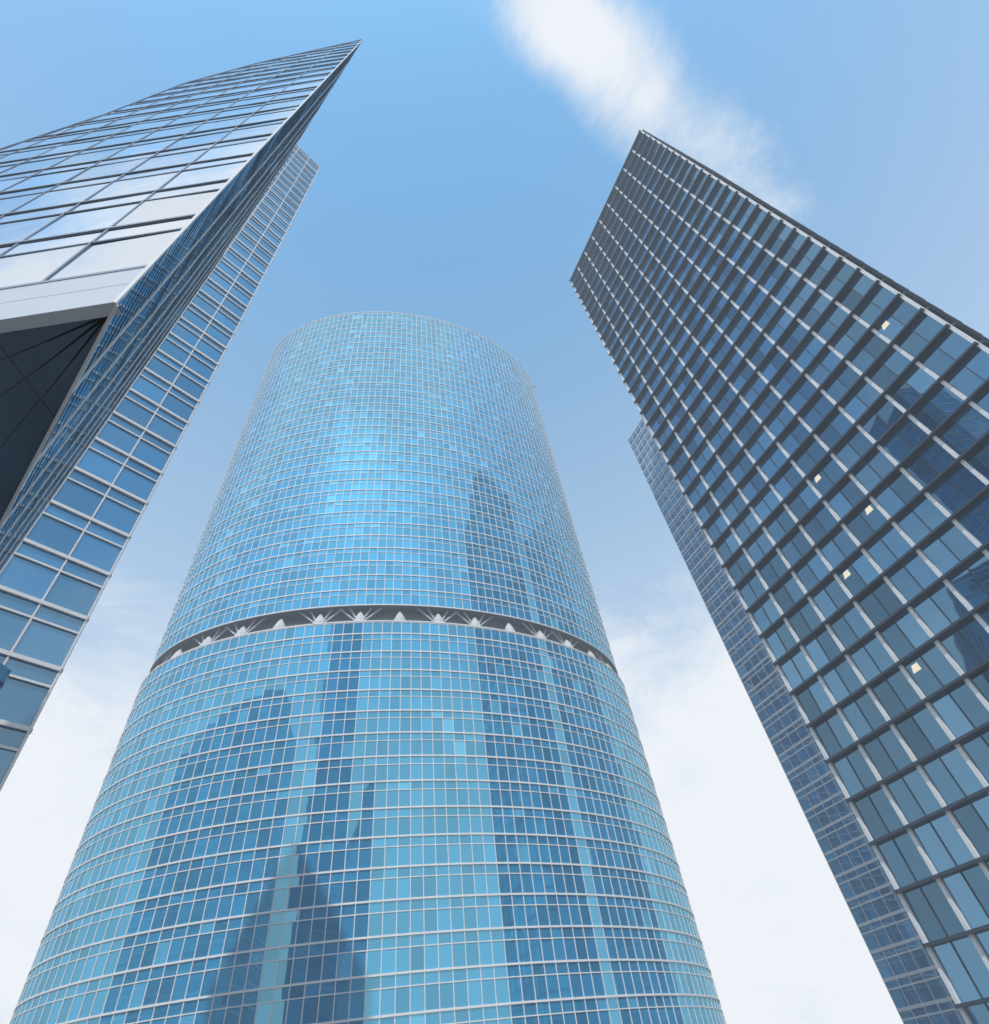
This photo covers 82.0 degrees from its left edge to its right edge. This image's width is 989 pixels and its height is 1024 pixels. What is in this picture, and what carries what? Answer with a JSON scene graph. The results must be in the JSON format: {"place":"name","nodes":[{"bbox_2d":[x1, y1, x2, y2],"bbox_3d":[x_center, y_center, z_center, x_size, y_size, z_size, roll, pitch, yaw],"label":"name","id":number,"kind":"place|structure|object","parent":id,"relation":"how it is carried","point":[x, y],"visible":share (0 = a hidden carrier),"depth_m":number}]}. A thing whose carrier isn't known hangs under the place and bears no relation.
{"place":"outdoors","nodes":[
{"label":"outdoors","id":0,"kind":"place"},
{"bbox_2d":[0,317,107,520],"bbox_3d":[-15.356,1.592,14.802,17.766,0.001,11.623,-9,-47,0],"label":"soffit","id":1,"kind":"structure","parent":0,"point":[64,349],"depth_m":11.72},
{"bbox_2d":[0,267,144,332],"bbox_3d":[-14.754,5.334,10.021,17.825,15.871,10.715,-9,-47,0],"label":"fascia","id":2,"kind":"structure","parent":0,"point":[54,309],"depth_m":11.18},
{"bbox_2d":[0,145,318,782],"bbox_3d":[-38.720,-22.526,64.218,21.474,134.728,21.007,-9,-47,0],"label":"glass facade","id":3,"kind":"structure","parent":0,"point":[21,702],"depth_m":37.93},
{"bbox_2d":[0,144,319,790],"bbox_3d":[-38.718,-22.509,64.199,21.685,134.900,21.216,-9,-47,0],"label":"window frames","id":4,"kind":"structure","parent":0,"point":[13,725],"depth_m":41.55},
{"bbox_2d":[0,40,359,286],"bbox_3d":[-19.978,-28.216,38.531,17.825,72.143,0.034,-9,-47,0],"label":"glass facade","id":5,"kind":"structure","parent":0,"point":[94,258],"depth_m":20.71},
{"bbox_2d":[0,40,360,568],"bbox_3d":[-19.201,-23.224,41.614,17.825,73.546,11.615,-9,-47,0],"label":"window mullions","id":6,"kind":"object","parent":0,"point":[338,69],"visible":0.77,"depth_m":23.09},
{"bbox_2d":[0,43,360,506],"bbox_3d":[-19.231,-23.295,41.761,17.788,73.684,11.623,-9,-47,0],"label":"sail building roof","id":7,"kind":"structure","parent":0,"point":[104,350],"depth_m":12.19},
{"bbox_2d":[0,39,362,571],"bbox_3d":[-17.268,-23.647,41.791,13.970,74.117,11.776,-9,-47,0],"label":"sail building corner fin","id":8,"kind":"object","parent":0,"point":[77,382],"visible":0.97,"depth_m":19.16},
{"bbox_2d":[0,39,363,289],"bbox_3d":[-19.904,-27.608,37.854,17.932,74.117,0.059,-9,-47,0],"label":"window frames","id":9,"kind":"structure","parent":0,"point":[89,244],"depth_m":23.38},
{"bbox_2d":[11,312,725,1023],"bbox_3d":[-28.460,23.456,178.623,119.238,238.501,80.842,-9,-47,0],"label":"glass facade","id":10,"kind":"structure","parent":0,"point":[397,920],"depth_m":104.08},
{"bbox_2d":[150,605,617,674],"bbox_3d":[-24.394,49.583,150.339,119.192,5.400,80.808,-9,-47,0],"label":"recessed band","id":11,"kind":"object","parent":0,"point":[386,612],"visible":0.22,"depth_m":128.86},
{"bbox_2d":[156,607,612,669],"bbox_3d":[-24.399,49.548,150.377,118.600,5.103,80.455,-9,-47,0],"label":"trusses","id":12,"kind":"object","parent":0,"point":[360,616],"visible":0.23,"depth_m":126.34},
{"bbox_2d":[0,0,988,1023],"label":"sky","id":13,"kind":"structure","parent":0,"point":[469,154]},
{"bbox_2d":[571,130,988,1023],"bbox_3d":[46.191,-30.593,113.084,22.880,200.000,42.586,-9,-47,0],"label":"vertical mullions","id":14,"kind":"object","parent":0,"point":[891,652],"visible":1,"depth_m":80.14},
{"bbox_2d":[572,133,988,1023],"bbox_3d":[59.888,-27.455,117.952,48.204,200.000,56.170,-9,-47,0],"label":"window glass","id":15,"kind":"object","parent":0,"point":[974,521],"visible":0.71,"depth_m":79.82},
{"bbox_2d":[815,321,920,672],"bbox_3d":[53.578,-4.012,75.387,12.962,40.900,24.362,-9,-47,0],"label":"ceiling lights","id":16,"kind":"object","parent":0,"point":[916,667],"visible":1,"depth_m":79.16},
{"label":"ground","id":17,"kind":"structure","parent":0,"visible":0},
{"bbox_2d":[0,58,349,689],"bbox_3d":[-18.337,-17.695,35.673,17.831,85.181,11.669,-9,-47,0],"label":"sail building glass","id":18,"kind":"object","parent":17,"relation":"on","point":[5,671],"visible":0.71,"depth_m":18.64},
{"bbox_2d":[9,312,725,1023],"bbox_3d":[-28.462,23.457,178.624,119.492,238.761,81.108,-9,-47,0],"label":"window frames","id":19,"kind":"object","parent":17,"relation":"on","point":[377,732],"visible":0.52,"depth_m":112.30},
{"bbox_2d":[569,130,988,1010],"bbox_3d":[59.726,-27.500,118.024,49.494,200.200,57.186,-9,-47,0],"label":"horizontal ledges","id":20,"kind":"object","parent":17,"relation":"on","point":[943,424],"visible":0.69,"depth_m":94.99},
{"bbox_2d":[628,417,963,1023],"bbox_3d":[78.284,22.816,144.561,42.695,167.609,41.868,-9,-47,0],"label":"window frames","id":21,"kind":"structure","parent":17,"relation":"on","point":[906,974],"depth_m":117.96},
{"bbox_2d":[628,420,965,1023],"bbox_3d":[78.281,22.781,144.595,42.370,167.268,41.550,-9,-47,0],"label":"glass facade","id":22,"kind":"structure","parent":17,"relation":"on","point":[910,965],"depth_m":113.19}
]}

